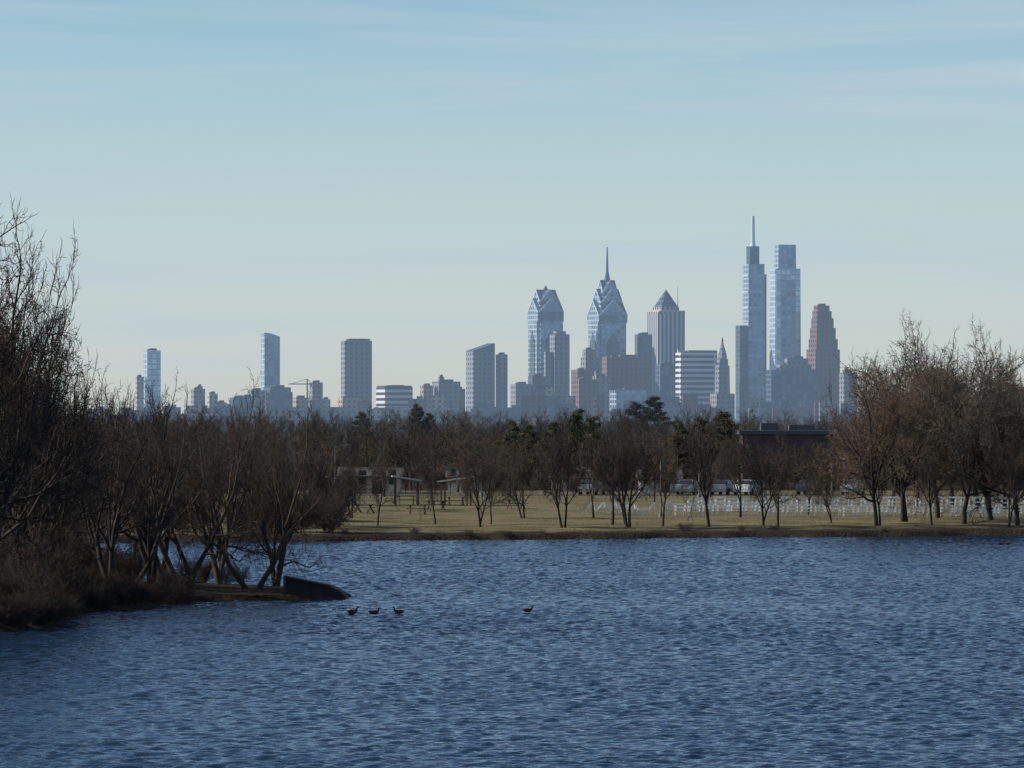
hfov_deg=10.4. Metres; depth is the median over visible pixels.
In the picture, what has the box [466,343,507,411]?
wedge roof tower
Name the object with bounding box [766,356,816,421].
dark glass office block
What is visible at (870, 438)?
bare tree
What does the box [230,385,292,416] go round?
dark office block
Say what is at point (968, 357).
bare tree
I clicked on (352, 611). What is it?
swimming duck
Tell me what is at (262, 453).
bare tree
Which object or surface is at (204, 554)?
bare tree
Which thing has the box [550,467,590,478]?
roof
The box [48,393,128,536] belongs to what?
bare tree
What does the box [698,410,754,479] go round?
pine tree
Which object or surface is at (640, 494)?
park road
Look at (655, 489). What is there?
walls
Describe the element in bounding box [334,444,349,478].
street lamp
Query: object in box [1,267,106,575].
bare tree
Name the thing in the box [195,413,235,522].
bare tree
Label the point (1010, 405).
bare tree
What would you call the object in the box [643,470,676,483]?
windows
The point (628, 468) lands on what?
bare tree
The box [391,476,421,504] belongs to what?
picnic shelter
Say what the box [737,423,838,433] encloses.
roof
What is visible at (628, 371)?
square office block
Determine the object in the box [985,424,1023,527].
bare tree
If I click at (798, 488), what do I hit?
parked car
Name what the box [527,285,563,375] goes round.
gabled glass skyscraper
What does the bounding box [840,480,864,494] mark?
parked car
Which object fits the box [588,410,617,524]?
bare tree
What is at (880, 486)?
bare tree
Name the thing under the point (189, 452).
bare tree
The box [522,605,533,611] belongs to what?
swimming duck
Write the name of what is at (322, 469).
bare tree
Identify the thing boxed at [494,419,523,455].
pine tree
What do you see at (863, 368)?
bare tree
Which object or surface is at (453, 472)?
windows
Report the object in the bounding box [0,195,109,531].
bare tree
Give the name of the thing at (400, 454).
distant woods
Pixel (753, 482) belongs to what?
bare tree
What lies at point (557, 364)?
stone hotel tower
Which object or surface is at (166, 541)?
bare tree
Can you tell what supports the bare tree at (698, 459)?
on the ground
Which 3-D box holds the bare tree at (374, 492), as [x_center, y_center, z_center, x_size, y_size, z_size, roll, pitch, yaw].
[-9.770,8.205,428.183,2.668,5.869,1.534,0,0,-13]
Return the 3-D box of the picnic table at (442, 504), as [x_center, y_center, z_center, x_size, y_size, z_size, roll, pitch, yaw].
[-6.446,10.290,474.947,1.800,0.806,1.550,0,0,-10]
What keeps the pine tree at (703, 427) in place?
on the ground
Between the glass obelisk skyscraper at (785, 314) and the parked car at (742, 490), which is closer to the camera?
the parked car at (742, 490)
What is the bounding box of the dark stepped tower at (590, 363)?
[571,347,599,395]
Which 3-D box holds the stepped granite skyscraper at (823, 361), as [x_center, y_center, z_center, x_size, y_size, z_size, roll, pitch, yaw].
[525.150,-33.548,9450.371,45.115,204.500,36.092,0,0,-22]
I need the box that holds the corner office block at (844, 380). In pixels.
[839,367,856,413]
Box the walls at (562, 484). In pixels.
[551,479,580,490]
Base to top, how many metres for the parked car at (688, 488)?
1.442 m
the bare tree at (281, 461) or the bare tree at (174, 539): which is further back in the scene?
the bare tree at (281, 461)
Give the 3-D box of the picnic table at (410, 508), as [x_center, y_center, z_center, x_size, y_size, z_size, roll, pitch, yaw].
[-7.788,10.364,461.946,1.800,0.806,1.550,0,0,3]
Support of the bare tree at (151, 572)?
on the ground
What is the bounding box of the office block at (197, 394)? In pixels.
[191,384,204,404]
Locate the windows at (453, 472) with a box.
[451,469,472,481]
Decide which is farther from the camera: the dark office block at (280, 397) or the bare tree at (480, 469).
the dark office block at (280, 397)
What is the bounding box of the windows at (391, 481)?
[344,470,395,484]
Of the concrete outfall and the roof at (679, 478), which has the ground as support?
the concrete outfall
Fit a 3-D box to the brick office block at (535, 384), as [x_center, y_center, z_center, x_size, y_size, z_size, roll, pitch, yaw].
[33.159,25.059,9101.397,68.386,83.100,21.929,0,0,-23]
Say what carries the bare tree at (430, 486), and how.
on the ground
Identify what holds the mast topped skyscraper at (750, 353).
on the ground
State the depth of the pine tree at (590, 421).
599.81 m
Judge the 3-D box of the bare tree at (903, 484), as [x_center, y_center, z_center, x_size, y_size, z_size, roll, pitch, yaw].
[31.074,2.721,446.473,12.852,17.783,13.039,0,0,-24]
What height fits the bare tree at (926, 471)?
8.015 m
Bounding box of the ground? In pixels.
[0,418,1023,631]
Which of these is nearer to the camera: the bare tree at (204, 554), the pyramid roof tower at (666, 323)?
the bare tree at (204, 554)
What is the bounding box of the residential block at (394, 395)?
[376,385,412,407]
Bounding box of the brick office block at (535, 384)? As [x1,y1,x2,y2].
[510,374,552,406]
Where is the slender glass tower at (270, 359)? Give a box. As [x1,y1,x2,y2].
[261,333,279,389]
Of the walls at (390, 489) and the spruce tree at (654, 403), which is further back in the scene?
the spruce tree at (654, 403)
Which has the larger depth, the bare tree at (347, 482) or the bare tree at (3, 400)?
the bare tree at (347, 482)
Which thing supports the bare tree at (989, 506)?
on the ground
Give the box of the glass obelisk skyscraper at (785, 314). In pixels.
[769,245,800,369]
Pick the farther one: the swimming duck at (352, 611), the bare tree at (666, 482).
the bare tree at (666, 482)
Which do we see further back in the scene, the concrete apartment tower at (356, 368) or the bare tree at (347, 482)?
the concrete apartment tower at (356, 368)
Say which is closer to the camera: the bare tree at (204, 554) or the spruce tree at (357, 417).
the bare tree at (204, 554)
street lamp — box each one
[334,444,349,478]
[658,459,671,516]
[697,464,717,497]
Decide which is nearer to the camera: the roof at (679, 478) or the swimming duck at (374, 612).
the swimming duck at (374, 612)
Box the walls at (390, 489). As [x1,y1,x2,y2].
[341,478,401,493]
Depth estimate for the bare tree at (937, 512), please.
455.38 m
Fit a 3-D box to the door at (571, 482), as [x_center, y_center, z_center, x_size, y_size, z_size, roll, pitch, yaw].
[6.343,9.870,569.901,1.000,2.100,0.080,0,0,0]
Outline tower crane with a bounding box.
[289,379,311,406]
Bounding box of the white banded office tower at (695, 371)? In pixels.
[676,350,716,406]
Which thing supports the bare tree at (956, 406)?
on the ground
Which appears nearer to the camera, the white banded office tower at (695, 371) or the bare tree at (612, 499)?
the bare tree at (612, 499)
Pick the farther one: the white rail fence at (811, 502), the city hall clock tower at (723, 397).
the city hall clock tower at (723, 397)
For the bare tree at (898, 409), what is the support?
on the ground
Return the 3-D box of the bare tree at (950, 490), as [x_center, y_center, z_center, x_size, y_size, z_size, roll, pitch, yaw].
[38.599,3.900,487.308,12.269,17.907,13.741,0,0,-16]
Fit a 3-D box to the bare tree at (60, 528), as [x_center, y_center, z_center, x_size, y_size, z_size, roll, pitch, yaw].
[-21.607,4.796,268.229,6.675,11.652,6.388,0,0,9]
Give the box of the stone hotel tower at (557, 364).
[544,331,569,400]
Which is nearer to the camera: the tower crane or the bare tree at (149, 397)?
the bare tree at (149, 397)
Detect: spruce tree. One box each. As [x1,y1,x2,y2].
[346,412,374,444]
[402,402,435,433]
[419,413,439,438]
[617,401,651,436]
[634,396,676,436]
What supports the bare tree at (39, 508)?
on the ground
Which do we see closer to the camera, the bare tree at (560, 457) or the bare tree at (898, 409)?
the bare tree at (560, 457)
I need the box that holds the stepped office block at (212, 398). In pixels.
[207,391,226,412]
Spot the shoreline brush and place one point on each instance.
(27, 599)
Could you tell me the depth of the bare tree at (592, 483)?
450.07 m
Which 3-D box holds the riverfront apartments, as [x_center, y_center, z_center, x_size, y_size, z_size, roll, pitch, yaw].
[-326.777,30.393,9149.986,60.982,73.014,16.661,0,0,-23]
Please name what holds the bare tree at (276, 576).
on the ground
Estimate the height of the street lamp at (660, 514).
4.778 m
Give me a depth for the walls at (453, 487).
569.95 m
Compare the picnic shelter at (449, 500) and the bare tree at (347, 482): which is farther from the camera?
the picnic shelter at (449, 500)
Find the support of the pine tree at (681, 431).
on the ground
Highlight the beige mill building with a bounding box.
[338,395,369,415]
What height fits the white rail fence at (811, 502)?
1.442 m
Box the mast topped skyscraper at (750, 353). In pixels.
[735,216,766,421]
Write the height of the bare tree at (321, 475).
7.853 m
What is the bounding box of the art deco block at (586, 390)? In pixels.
[573,369,609,420]
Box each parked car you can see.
[578,480,604,494]
[676,480,697,494]
[711,480,734,494]
[733,480,762,494]
[796,480,822,494]
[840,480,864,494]
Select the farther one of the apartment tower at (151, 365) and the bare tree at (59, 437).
the apartment tower at (151, 365)
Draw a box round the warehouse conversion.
[420,375,464,411]
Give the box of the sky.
[0,0,1023,417]
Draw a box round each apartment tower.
[135,348,160,414]
[341,339,371,408]
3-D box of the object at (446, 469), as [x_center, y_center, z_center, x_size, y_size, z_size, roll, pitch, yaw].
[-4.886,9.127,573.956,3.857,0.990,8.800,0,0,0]
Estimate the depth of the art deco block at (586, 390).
9038.98 m
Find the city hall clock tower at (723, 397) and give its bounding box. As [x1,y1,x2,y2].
[710,337,734,421]
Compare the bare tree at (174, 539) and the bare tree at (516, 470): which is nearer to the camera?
the bare tree at (174, 539)
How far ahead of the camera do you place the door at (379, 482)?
551.86 m
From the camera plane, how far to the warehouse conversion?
8989.29 m
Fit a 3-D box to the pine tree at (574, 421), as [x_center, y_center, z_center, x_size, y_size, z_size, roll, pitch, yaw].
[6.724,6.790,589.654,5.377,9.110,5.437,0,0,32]
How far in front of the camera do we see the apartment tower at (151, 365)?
9293.84 m
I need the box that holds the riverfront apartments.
[293,380,329,409]
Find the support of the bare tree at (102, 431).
on the ground
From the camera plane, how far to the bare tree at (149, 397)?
296.59 m
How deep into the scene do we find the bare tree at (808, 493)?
461.44 m
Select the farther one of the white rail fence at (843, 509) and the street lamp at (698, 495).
the street lamp at (698, 495)
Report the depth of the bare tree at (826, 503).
439.77 m
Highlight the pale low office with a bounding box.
[610,388,645,412]
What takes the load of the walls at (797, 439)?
on the ground
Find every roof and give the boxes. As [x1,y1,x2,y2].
[337,467,404,477]
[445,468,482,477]
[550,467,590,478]
[636,470,682,479]
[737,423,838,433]
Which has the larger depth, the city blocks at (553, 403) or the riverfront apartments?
the riverfront apartments
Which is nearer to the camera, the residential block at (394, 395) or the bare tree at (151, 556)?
the bare tree at (151, 556)
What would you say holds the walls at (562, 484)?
on the ground
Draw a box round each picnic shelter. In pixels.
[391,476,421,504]
[439,476,473,505]
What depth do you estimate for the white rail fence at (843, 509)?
458.78 m
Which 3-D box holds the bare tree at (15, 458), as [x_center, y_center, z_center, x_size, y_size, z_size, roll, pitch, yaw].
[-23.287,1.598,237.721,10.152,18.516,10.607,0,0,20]
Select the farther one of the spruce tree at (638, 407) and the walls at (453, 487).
the spruce tree at (638, 407)
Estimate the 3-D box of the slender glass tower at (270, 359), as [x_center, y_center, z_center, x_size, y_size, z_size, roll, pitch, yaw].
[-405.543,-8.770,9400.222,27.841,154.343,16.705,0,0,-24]
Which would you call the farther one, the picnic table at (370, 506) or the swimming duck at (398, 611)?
the picnic table at (370, 506)
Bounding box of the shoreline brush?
[0,472,952,628]
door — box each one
[372,472,381,493]
[569,471,578,490]
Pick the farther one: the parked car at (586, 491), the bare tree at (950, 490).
the parked car at (586, 491)
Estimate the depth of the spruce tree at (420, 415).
1249.92 m
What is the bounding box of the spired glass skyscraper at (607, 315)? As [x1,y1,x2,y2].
[587,247,627,373]
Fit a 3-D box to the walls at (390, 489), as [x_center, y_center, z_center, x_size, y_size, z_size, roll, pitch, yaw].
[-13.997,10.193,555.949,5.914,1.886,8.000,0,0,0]
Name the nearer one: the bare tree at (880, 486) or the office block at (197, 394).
the bare tree at (880, 486)
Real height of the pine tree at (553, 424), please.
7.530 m
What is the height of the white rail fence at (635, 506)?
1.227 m
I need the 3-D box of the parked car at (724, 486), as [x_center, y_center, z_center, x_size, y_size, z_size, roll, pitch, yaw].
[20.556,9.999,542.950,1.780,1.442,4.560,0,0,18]
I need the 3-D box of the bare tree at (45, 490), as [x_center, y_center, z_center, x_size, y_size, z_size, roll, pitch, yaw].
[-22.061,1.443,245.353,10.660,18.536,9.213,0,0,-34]
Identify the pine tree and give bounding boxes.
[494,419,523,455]
[508,424,539,485]
[528,421,574,472]
[558,408,602,464]
[578,415,607,476]
[659,419,693,469]
[680,416,716,485]
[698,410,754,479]
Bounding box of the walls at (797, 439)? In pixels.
[740,434,836,481]
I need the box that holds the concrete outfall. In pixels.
[283,575,348,599]
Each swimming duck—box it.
[346,607,360,613]
[368,607,379,614]
[391,607,404,613]
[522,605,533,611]
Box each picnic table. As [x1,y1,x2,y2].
[354,504,376,512]
[406,505,428,513]
[424,500,447,509]
[503,499,528,508]
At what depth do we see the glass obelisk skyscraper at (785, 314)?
9484.05 m
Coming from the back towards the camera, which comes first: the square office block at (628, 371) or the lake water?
the square office block at (628, 371)
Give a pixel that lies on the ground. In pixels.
(455, 520)
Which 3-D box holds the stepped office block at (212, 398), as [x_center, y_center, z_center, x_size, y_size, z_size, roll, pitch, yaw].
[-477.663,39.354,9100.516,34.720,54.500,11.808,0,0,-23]
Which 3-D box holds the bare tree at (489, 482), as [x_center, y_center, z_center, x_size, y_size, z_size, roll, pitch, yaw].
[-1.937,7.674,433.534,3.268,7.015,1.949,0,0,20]
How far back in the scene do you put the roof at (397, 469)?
553.80 m
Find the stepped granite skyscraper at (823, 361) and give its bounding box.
[807,303,839,413]
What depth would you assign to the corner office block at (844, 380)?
9192.26 m
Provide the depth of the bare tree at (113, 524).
271.74 m
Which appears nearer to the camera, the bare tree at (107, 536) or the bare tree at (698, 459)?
the bare tree at (107, 536)
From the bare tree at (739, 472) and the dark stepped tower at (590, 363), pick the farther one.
the dark stepped tower at (590, 363)
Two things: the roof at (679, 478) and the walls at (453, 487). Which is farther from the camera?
the walls at (453, 487)
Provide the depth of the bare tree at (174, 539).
289.92 m
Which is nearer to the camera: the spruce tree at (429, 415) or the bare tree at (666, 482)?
the bare tree at (666, 482)
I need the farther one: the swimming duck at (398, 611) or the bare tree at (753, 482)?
the bare tree at (753, 482)
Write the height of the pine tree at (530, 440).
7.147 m
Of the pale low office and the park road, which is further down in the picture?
the park road
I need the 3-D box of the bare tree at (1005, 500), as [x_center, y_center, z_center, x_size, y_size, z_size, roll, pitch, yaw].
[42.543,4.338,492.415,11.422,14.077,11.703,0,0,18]
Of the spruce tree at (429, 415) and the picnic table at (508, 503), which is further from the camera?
the spruce tree at (429, 415)
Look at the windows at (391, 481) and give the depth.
551.90 m
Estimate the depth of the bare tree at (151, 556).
275.41 m
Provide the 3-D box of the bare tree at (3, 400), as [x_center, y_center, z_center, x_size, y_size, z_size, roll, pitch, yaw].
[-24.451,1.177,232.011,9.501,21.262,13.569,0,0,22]
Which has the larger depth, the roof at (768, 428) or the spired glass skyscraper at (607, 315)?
the spired glass skyscraper at (607, 315)
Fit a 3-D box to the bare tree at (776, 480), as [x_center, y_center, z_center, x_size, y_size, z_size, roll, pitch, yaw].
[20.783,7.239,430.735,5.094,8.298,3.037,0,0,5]
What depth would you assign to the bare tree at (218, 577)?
284.42 m
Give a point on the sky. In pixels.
(406, 177)
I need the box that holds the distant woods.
[54,399,1017,501]
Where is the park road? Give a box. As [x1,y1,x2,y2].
[238,494,1019,494]
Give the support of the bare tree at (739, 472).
on the ground
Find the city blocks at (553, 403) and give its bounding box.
[89,392,860,421]
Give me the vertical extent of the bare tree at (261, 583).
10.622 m
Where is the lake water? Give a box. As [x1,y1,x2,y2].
[0,534,1023,767]
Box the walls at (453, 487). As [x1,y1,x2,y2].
[448,478,479,490]
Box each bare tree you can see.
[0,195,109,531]
[0,203,84,545]
[0,223,133,618]
[0,259,70,557]
[0,291,120,597]
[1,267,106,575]
[11,330,107,552]
[12,376,124,561]
[16,355,95,531]
[45,365,147,566]
[48,380,201,579]
[48,384,226,583]
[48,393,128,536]
[84,387,135,554]
[87,367,241,583]
[92,367,303,589]
[94,380,227,580]
[109,388,221,565]
[119,388,308,585]
[153,414,228,516]
[163,394,278,583]
[164,391,347,588]
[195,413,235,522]
[203,418,273,513]
[219,411,291,504]
[234,425,335,585]
[262,428,299,521]
[279,428,342,524]
[308,445,338,511]
[327,451,371,517]
[369,459,401,524]
[413,448,441,523]
[451,422,522,526]
[472,442,501,523]
[495,441,541,517]
[531,410,588,527]
[566,397,673,526]
[566,426,600,517]
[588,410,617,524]
[651,430,689,525]
[678,401,718,526]
[720,426,746,516]
[735,426,803,524]
[752,429,813,527]
[778,369,929,525]
[802,439,826,514]
[806,449,843,522]
[828,311,977,521]
[829,312,984,508]
[848,347,974,508]
[853,320,992,518]
[853,442,889,525]
[888,327,995,508]
[902,318,1023,519]
[906,428,939,524]
[911,336,1023,523]
[920,314,1023,508]
[928,350,1023,525]
[969,346,1023,505]
[976,359,1022,505]
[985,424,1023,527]
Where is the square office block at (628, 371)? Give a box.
[602,332,651,399]
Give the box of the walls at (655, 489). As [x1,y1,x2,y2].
[638,480,678,492]
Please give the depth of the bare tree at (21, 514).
251.29 m
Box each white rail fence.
[582,501,687,514]
[674,503,1022,517]
[686,496,1023,512]
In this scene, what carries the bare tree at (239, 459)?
on the ground
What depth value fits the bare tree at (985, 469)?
437.47 m
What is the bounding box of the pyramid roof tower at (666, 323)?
[647,290,684,397]

